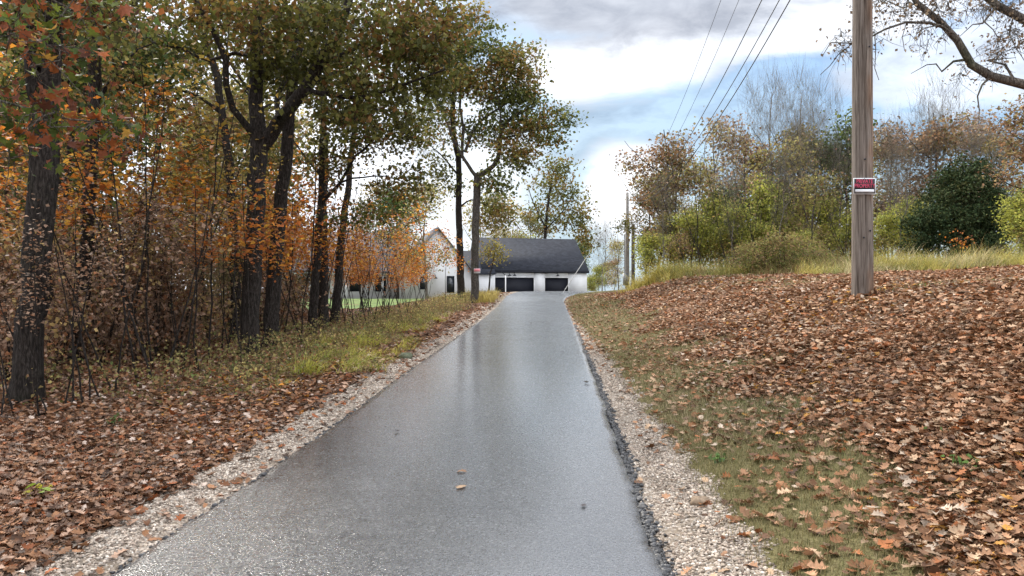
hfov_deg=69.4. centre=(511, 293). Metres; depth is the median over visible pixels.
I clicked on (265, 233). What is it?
bare sapling
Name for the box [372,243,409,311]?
bare sapling
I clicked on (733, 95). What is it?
overhead wire
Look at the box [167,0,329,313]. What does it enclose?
oak tree
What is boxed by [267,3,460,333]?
oak tree
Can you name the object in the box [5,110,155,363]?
hickory sapling
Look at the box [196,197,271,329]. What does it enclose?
dogwood sapling
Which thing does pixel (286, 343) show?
weeds
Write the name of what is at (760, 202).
bare sapling
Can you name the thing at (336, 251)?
bare sapling
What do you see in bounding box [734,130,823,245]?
oak tree
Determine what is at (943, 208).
cedar tree
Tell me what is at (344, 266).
bare sapling
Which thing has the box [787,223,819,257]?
hickory tree
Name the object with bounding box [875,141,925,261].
bare tree
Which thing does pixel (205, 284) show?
thicket bush
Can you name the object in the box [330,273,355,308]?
maple sapling
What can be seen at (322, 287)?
oak tree
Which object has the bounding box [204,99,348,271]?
oak tree
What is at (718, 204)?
hickory tree
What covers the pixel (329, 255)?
maple sapling
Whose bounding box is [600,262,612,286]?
oak tree
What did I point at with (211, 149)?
bare sapling
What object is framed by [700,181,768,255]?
oak tree
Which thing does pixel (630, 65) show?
sky
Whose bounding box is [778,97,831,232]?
bare tree
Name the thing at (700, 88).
overhead wire
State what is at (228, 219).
hickory sapling
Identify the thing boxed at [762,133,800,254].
bare tree
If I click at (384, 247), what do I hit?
maple sapling
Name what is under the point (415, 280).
bare sapling
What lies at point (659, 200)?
bare tree
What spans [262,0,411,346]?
oak tree
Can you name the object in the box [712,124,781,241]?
oak tree
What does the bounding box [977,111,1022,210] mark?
bare tree
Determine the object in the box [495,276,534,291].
garage door
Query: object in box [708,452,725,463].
seedling
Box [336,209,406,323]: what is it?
dogwood sapling
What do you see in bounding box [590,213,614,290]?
bare tree
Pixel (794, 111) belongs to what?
bare tree
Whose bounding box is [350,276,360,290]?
window
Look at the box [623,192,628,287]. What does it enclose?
utility pole
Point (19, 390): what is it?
oak tree
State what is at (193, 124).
hickory sapling
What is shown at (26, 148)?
oak tree
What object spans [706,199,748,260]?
bare sapling
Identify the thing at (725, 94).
overhead wire
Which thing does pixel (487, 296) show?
arching grass
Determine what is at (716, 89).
overhead wire
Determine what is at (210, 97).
oak tree
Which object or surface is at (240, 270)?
dogwood sapling
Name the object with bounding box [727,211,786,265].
hickory tree
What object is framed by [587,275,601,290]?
hickory tree
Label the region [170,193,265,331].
maple sapling
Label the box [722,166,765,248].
oak tree
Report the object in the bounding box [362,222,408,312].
bare sapling
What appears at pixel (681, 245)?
dogwood sapling
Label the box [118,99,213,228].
oak tree
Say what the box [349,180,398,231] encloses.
oak tree
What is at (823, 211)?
hickory tree
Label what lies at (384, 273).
dogwood sapling
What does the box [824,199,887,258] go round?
hickory tree
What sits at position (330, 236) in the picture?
maple sapling
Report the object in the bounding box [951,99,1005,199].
bare tree
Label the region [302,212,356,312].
maple sapling
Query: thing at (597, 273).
hickory tree
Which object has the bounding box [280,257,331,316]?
thicket bush
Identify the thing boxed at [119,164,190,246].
hickory sapling
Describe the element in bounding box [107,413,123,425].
seedling
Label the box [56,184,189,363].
dogwood sapling
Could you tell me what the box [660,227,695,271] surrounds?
dogwood sapling
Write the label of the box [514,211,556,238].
oak tree
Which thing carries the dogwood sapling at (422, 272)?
on the ground at (770, 527)
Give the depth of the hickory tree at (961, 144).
37.69 m
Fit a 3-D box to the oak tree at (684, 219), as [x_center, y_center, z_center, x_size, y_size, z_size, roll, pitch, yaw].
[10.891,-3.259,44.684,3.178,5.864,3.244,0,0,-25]
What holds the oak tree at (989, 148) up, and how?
on the ground at (770, 527)
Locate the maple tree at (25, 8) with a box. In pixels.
[0,0,180,189]
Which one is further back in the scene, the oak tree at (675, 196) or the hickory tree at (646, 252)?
the oak tree at (675, 196)
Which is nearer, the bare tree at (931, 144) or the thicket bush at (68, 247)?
the thicket bush at (68, 247)
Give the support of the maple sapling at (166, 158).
on the ground at (770, 527)
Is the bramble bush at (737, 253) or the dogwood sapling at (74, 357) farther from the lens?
the bramble bush at (737, 253)
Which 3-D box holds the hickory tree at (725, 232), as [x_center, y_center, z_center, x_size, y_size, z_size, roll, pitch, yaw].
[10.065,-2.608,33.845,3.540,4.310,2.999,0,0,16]
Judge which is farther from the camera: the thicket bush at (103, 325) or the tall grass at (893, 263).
the tall grass at (893, 263)
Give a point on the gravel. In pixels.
(136, 542)
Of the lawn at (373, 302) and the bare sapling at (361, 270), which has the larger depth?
the lawn at (373, 302)
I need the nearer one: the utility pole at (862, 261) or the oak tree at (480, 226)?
the utility pole at (862, 261)
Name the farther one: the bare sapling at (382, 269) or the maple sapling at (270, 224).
the bare sapling at (382, 269)
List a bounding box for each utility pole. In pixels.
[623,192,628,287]
[851,0,873,296]
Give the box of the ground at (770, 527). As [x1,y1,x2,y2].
[0,279,1023,575]
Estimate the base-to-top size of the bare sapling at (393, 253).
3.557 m
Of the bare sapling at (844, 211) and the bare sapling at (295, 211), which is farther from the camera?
the bare sapling at (844, 211)
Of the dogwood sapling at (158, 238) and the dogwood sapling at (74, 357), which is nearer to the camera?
the dogwood sapling at (74, 357)
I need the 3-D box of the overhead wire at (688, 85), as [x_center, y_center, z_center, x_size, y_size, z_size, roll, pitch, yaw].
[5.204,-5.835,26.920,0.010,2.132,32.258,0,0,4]
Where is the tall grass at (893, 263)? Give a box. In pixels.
[612,232,1023,293]
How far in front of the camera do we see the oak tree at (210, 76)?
27.77 m
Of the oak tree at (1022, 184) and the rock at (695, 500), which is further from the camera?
the oak tree at (1022, 184)
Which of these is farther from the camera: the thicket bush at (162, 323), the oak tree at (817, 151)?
the oak tree at (817, 151)
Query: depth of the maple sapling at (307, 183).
19.86 m
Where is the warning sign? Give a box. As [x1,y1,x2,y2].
[853,178,875,193]
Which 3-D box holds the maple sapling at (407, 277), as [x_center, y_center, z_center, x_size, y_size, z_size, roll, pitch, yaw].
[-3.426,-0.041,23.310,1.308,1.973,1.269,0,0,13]
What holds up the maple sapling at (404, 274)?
on the ground at (770, 527)
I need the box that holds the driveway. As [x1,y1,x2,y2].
[114,291,664,575]
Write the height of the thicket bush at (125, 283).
3.160 m
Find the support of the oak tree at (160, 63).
on the ground at (770, 527)
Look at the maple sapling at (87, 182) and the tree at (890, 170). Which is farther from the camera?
the tree at (890, 170)
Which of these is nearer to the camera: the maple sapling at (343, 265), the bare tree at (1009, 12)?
the bare tree at (1009, 12)
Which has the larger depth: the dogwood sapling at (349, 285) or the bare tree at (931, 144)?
the bare tree at (931, 144)
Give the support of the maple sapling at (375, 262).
on the ground at (770, 527)
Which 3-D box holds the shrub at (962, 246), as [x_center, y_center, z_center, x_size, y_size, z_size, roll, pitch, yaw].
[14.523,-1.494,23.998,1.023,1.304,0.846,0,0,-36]
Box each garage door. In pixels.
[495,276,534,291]
[544,277,568,290]
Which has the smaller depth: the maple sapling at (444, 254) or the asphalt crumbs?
the asphalt crumbs
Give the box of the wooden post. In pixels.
[631,224,634,286]
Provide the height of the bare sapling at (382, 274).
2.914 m
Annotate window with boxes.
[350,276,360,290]
[375,277,385,290]
[420,276,424,288]
[447,276,453,292]
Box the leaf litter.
[0,264,1023,575]
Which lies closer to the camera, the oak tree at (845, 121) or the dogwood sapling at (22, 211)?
the dogwood sapling at (22, 211)
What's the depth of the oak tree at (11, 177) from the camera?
23.69 m
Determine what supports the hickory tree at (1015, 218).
on the ground at (770, 527)
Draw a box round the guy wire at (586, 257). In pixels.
[563,198,625,291]
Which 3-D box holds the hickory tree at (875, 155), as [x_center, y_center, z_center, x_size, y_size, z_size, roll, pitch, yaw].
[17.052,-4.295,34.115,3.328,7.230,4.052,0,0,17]
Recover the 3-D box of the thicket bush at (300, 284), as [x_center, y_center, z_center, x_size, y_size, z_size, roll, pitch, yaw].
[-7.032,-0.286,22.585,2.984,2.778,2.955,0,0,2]
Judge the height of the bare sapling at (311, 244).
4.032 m
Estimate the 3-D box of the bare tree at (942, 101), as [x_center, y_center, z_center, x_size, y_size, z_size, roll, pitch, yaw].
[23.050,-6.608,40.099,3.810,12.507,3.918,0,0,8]
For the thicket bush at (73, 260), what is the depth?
15.94 m
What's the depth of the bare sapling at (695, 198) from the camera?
28.77 m
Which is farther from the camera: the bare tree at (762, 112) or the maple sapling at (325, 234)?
the bare tree at (762, 112)
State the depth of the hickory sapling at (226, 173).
14.38 m
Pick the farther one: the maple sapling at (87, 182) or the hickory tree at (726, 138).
the hickory tree at (726, 138)
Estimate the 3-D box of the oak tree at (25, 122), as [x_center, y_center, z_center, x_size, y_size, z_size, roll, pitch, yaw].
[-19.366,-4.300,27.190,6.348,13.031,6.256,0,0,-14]
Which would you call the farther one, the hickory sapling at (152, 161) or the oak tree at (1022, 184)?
the oak tree at (1022, 184)
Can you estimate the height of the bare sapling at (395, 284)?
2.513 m
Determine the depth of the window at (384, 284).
71.66 m
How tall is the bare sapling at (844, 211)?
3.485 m
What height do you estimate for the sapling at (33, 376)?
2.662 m
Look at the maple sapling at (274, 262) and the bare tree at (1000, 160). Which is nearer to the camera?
the maple sapling at (274, 262)
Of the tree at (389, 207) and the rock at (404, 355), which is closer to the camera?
the rock at (404, 355)
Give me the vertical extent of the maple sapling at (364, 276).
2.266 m
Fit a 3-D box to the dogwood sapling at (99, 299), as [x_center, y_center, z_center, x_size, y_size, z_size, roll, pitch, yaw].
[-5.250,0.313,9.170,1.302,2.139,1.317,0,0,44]
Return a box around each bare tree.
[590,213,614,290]
[648,162,676,264]
[715,147,747,260]
[728,57,803,259]
[756,48,833,233]
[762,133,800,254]
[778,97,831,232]
[792,68,850,232]
[815,116,851,249]
[816,0,1023,123]
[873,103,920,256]
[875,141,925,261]
[902,59,976,258]
[906,89,961,257]
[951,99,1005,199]
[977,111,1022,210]
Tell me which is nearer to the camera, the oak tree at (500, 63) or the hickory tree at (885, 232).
the hickory tree at (885, 232)
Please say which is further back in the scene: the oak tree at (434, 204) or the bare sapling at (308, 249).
the oak tree at (434, 204)
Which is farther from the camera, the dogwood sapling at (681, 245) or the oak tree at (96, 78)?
the dogwood sapling at (681, 245)
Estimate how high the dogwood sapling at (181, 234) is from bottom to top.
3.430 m
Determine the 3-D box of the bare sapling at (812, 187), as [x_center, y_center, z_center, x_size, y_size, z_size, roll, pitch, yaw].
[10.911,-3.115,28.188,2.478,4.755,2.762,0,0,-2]
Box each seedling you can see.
[22,483,54,495]
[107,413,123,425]
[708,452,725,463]
[941,453,992,474]
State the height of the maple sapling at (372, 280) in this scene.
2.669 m
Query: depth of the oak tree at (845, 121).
39.71 m
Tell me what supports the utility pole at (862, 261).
on the ground at (770, 527)
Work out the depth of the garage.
78.54 m
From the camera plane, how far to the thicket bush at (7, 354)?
10.72 m
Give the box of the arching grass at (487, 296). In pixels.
[79,287,502,401]
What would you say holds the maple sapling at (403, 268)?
on the ground at (770, 527)
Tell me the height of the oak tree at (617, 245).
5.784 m
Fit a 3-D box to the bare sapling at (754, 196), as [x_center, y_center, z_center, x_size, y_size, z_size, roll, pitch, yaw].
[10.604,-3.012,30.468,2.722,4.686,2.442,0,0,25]
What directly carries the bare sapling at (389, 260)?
on the ground at (770, 527)
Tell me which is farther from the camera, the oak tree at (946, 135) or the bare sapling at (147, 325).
the oak tree at (946, 135)
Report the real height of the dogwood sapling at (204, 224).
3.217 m
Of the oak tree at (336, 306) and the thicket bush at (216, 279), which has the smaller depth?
the thicket bush at (216, 279)
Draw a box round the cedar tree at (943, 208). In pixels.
[892,150,1021,260]
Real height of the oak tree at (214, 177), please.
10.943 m
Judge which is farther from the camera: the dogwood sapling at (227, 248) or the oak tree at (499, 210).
the oak tree at (499, 210)
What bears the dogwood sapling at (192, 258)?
on the ground at (770, 527)
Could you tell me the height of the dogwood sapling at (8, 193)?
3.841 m
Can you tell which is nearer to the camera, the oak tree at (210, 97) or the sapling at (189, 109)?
the sapling at (189, 109)
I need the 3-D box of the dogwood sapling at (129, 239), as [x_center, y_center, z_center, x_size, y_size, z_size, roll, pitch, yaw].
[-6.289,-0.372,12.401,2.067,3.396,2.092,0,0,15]
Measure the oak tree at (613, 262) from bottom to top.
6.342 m
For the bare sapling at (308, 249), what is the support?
on the ground at (770, 527)
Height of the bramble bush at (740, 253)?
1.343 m
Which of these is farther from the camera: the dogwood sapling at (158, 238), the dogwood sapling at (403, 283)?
the dogwood sapling at (403, 283)
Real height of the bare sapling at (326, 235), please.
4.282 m
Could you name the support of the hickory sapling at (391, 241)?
on the ground at (770, 527)
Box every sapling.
[0,43,126,370]
[0,87,150,252]
[0,154,114,256]
[0,165,82,374]
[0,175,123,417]
[0,194,137,406]
[0,253,65,417]
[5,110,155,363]
[21,100,160,204]
[23,120,204,390]
[36,244,149,399]
[55,61,221,361]
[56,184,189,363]
[57,56,246,377]
[60,63,247,323]
[66,167,165,356]
[66,174,203,364]
[77,183,189,344]
[82,65,241,366]
[97,249,174,360]
[99,89,249,351]
[103,169,259,371]
[106,153,227,347]
[106,214,224,357]
[110,96,244,346]
[110,127,240,335]
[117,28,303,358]
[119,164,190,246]
[141,237,220,361]
[153,216,205,312]
[158,233,223,284]
[168,125,287,348]
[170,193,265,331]
[174,157,290,341]
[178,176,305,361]
[181,208,270,353]
[186,149,314,353]
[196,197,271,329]
[198,179,301,282]
[203,181,327,337]
[209,167,309,272]
[213,196,298,324]
[226,196,296,328]
[233,152,311,303]
[243,158,354,344]
[245,134,355,328]
[245,164,337,323]
[262,205,311,327]
[266,181,353,332]
[268,172,349,324]
[284,229,334,318]
[286,233,314,312]
[288,152,364,334]
[291,186,356,278]
[297,184,375,311]
[300,225,354,288]
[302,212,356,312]
[311,202,380,330]
[323,203,378,322]
[327,203,383,318]
[328,203,371,312]
[328,228,363,301]
[329,221,386,320]
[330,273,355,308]
[332,254,364,313]
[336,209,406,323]
[343,232,382,310]
[343,254,379,316]
[343,254,380,313]
[345,255,378,303]
[346,207,390,310]
[346,220,390,312]
[348,253,381,312]
[358,220,410,312]
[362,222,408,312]
[362,255,384,307]
[364,181,443,307]
[364,212,419,318]
[367,221,414,273]
[369,242,401,302]
[371,220,423,304]
[371,256,403,308]
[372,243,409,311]
[377,261,422,317]
[380,250,408,311]
[381,230,426,306]
[383,244,420,300]
[384,231,437,314]
[386,250,417,307]
[396,243,427,303]
[396,262,413,304]
[401,256,436,302]
[402,242,438,307]
[404,230,448,300]
[409,257,435,303]
[414,219,468,307]
[479,234,511,291]
[654,161,718,266]
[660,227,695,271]
[664,233,692,264]
[665,191,712,263]
[667,143,745,269]
[703,159,756,268]
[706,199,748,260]
[719,181,776,248]
[729,176,785,251]
[732,159,802,251]
[762,145,835,255]
[816,165,851,258]
[818,183,851,257]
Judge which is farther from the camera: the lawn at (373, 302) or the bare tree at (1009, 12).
the lawn at (373, 302)
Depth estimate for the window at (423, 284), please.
70.50 m
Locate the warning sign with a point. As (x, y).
(864, 185)
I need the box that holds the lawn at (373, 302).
[187,298,420,309]
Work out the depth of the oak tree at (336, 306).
21.89 m
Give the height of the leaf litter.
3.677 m
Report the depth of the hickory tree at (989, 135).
43.63 m
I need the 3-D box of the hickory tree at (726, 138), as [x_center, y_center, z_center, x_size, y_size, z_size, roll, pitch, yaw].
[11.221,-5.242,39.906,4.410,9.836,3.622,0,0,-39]
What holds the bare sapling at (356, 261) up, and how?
on the ground at (770, 527)
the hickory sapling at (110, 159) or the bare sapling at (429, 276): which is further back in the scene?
the bare sapling at (429, 276)
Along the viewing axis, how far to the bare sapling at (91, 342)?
9.45 m
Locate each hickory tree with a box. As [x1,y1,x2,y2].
[235,110,305,214]
[505,224,535,237]
[587,261,607,290]
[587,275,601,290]
[628,224,671,277]
[657,197,713,269]
[683,179,743,267]
[685,106,761,265]
[698,192,760,269]
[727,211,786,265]
[740,159,811,260]
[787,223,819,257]
[795,182,850,258]
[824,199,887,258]
[843,116,928,252]
[873,114,932,236]
[873,204,911,257]
[882,184,941,261]
[915,110,1001,228]
[941,101,1020,222]
[986,180,1023,258]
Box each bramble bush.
[714,240,761,267]
[724,242,763,271]
[725,229,801,273]
[741,227,825,272]
[771,229,843,266]
[798,243,835,262]
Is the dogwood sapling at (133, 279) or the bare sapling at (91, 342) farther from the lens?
the dogwood sapling at (133, 279)
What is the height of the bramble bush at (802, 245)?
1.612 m
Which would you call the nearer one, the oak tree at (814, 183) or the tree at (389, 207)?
the oak tree at (814, 183)
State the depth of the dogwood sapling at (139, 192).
14.51 m
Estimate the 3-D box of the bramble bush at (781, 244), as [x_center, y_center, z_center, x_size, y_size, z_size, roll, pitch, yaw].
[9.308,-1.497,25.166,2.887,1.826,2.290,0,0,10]
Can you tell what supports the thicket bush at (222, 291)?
on the ground at (770, 527)
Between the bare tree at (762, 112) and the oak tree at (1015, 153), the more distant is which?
the bare tree at (762, 112)
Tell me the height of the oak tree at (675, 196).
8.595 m
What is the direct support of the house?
on the ground at (770, 527)
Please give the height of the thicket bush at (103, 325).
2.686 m
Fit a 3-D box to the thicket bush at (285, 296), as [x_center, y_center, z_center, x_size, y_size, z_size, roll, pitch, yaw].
[-6.618,-0.283,19.949,3.325,2.994,3.358,0,0,-7]
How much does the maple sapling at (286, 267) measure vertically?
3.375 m
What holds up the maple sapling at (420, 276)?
on the ground at (770, 527)
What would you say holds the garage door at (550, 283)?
in the garage
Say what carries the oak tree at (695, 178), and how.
on the ground at (770, 527)
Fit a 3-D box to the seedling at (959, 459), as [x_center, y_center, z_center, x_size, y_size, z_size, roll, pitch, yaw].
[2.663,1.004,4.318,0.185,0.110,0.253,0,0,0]
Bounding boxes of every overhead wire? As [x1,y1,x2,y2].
[624,1,720,194]
[627,0,761,198]
[628,0,779,200]
[631,0,738,195]
[632,0,789,203]
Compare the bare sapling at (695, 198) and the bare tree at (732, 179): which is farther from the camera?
the bare tree at (732, 179)
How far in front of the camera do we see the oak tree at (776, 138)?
41.81 m
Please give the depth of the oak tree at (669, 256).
35.90 m
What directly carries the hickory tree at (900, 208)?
on the ground at (770, 527)
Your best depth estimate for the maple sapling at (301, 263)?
23.88 m
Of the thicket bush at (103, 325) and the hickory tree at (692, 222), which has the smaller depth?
the thicket bush at (103, 325)
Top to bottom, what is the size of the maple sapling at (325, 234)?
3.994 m
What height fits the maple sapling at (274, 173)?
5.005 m
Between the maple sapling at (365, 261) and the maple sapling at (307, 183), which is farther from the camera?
the maple sapling at (365, 261)
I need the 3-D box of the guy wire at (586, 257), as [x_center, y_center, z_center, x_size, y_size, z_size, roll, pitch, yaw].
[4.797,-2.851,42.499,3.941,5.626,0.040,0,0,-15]
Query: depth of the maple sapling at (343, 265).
28.43 m
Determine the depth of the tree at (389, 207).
65.10 m
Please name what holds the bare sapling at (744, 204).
on the ground at (770, 527)
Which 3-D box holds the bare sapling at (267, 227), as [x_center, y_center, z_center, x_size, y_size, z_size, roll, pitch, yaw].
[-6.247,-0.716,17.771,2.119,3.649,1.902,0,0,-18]
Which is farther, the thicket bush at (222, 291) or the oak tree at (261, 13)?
the thicket bush at (222, 291)
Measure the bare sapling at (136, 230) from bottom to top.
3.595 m
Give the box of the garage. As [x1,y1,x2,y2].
[470,237,588,291]
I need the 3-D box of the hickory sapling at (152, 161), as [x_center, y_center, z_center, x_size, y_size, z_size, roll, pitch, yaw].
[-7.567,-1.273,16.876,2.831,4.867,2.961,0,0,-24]
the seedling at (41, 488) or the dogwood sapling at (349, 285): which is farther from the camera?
the dogwood sapling at (349, 285)
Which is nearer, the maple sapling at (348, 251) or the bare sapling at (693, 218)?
the maple sapling at (348, 251)
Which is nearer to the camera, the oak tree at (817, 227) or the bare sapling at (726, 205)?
the bare sapling at (726, 205)
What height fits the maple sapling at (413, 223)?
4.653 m
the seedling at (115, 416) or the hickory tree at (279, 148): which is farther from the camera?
the hickory tree at (279, 148)
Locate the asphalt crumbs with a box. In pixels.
[109,324,677,575]
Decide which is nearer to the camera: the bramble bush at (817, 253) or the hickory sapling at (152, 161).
the hickory sapling at (152, 161)
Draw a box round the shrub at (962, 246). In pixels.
[939,228,974,253]
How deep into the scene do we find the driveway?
5.54 m
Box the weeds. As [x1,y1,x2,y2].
[0,290,485,407]
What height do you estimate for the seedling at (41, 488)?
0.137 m
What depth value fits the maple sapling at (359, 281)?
28.29 m
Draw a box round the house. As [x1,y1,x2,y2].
[281,227,495,298]
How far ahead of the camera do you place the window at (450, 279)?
71.22 m
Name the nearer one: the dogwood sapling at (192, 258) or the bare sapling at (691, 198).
the dogwood sapling at (192, 258)
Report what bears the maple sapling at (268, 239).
on the ground at (770, 527)
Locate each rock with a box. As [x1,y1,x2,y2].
[398,352,412,358]
[690,496,709,505]
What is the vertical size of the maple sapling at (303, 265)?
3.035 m
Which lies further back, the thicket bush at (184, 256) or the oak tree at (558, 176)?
the oak tree at (558, 176)
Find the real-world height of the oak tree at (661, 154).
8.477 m
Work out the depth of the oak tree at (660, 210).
39.94 m
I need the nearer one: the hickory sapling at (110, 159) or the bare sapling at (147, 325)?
the bare sapling at (147, 325)
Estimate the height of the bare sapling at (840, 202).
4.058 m
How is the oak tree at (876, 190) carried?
on the ground at (770, 527)
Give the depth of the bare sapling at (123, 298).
10.42 m
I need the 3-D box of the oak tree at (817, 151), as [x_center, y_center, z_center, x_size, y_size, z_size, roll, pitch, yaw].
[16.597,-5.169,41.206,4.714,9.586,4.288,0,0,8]
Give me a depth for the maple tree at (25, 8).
5.97 m
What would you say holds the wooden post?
on the ground at (770, 527)
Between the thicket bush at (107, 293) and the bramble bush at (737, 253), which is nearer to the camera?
the thicket bush at (107, 293)
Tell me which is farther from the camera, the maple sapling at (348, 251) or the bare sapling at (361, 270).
the bare sapling at (361, 270)
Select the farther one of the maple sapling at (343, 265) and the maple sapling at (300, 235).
the maple sapling at (343, 265)
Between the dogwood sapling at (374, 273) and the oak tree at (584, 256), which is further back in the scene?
the oak tree at (584, 256)
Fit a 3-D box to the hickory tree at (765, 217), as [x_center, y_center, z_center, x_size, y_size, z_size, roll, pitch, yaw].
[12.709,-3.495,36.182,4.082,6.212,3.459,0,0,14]
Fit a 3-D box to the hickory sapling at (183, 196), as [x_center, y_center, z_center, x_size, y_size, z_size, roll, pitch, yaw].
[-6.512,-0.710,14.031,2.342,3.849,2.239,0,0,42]
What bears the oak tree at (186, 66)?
on the ground at (770, 527)
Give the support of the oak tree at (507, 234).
on the ground at (770, 527)
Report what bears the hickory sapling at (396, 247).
on the ground at (770, 527)
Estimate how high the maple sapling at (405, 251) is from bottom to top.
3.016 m
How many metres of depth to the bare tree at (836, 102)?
43.74 m
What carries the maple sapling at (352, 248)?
on the ground at (770, 527)
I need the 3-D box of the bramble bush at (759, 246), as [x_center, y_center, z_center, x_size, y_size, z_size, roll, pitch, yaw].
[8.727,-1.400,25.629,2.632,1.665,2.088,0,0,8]
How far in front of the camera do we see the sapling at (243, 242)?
12.57 m
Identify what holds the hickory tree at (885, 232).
on the ground at (770, 527)
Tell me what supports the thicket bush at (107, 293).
on the ground at (770, 527)
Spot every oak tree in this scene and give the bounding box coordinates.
[0,0,168,335]
[0,0,171,405]
[0,1,207,329]
[0,49,62,198]
[0,49,82,339]
[0,107,72,334]
[3,0,200,365]
[10,0,196,292]
[103,0,272,339]
[103,0,483,353]
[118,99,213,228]
[131,64,265,279]
[140,29,272,246]
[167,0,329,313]
[176,95,294,261]
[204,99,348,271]
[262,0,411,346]
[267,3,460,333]
[269,1,358,326]
[329,0,434,323]
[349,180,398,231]
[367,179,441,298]
[389,4,525,298]
[391,169,468,298]
[410,0,588,302]
[452,189,520,250]
[487,224,529,237]
[511,153,610,257]
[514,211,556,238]
[576,239,594,270]
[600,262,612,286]
[602,238,630,289]
[604,257,623,289]
[609,125,711,264]
[609,171,664,272]
[634,185,690,256]
[636,148,738,267]
[638,165,697,263]
[648,210,685,265]
[661,130,727,260]
[671,198,710,266]
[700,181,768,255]
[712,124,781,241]
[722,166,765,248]
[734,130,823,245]
[750,127,824,228]
[765,121,846,228]
[772,161,850,255]
[798,216,827,256]
[802,106,889,255]
[831,160,896,253]
[877,108,982,258]
[951,133,1023,242]
[974,90,1023,251]
[1009,176,1023,242]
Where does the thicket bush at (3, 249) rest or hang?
on the ground at (770, 527)
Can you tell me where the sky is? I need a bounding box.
[0,0,1023,290]
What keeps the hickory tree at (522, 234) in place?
on the ground at (770, 527)
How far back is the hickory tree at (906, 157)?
39.84 m
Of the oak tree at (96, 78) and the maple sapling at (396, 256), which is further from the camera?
the maple sapling at (396, 256)
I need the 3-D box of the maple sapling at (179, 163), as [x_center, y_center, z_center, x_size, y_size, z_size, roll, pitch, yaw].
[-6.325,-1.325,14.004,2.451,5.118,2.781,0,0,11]
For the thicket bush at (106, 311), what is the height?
2.528 m
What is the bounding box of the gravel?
[3,294,789,575]
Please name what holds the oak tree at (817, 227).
on the ground at (770, 527)
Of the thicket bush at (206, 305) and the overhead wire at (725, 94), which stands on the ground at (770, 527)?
the thicket bush at (206, 305)
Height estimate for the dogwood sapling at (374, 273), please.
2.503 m
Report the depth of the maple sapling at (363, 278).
25.79 m
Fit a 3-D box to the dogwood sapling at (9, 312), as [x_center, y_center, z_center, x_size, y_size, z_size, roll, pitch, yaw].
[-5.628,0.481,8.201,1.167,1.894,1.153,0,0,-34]
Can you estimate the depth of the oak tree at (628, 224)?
41.93 m
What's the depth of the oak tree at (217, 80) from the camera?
17.43 m
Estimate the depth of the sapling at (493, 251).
40.96 m
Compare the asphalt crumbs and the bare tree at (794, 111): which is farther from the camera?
the bare tree at (794, 111)
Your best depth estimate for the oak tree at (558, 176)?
91.72 m
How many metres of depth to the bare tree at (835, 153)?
35.91 m
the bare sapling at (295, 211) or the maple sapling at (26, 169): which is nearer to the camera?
the maple sapling at (26, 169)
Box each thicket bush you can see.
[0,190,111,350]
[0,206,141,364]
[0,214,66,360]
[0,233,104,383]
[12,216,176,342]
[14,237,177,367]
[62,260,173,331]
[65,217,206,348]
[95,225,237,352]
[118,241,240,350]
[134,215,219,329]
[157,242,263,339]
[177,261,230,319]
[190,250,284,323]
[201,234,332,330]
[259,253,333,320]
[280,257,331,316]
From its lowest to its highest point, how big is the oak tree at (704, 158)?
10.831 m
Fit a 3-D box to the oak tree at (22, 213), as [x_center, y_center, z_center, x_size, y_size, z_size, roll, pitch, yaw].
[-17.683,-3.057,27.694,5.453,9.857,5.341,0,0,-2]
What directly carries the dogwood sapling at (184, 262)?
on the ground at (770, 527)
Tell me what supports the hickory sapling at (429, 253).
on the ground at (770, 527)

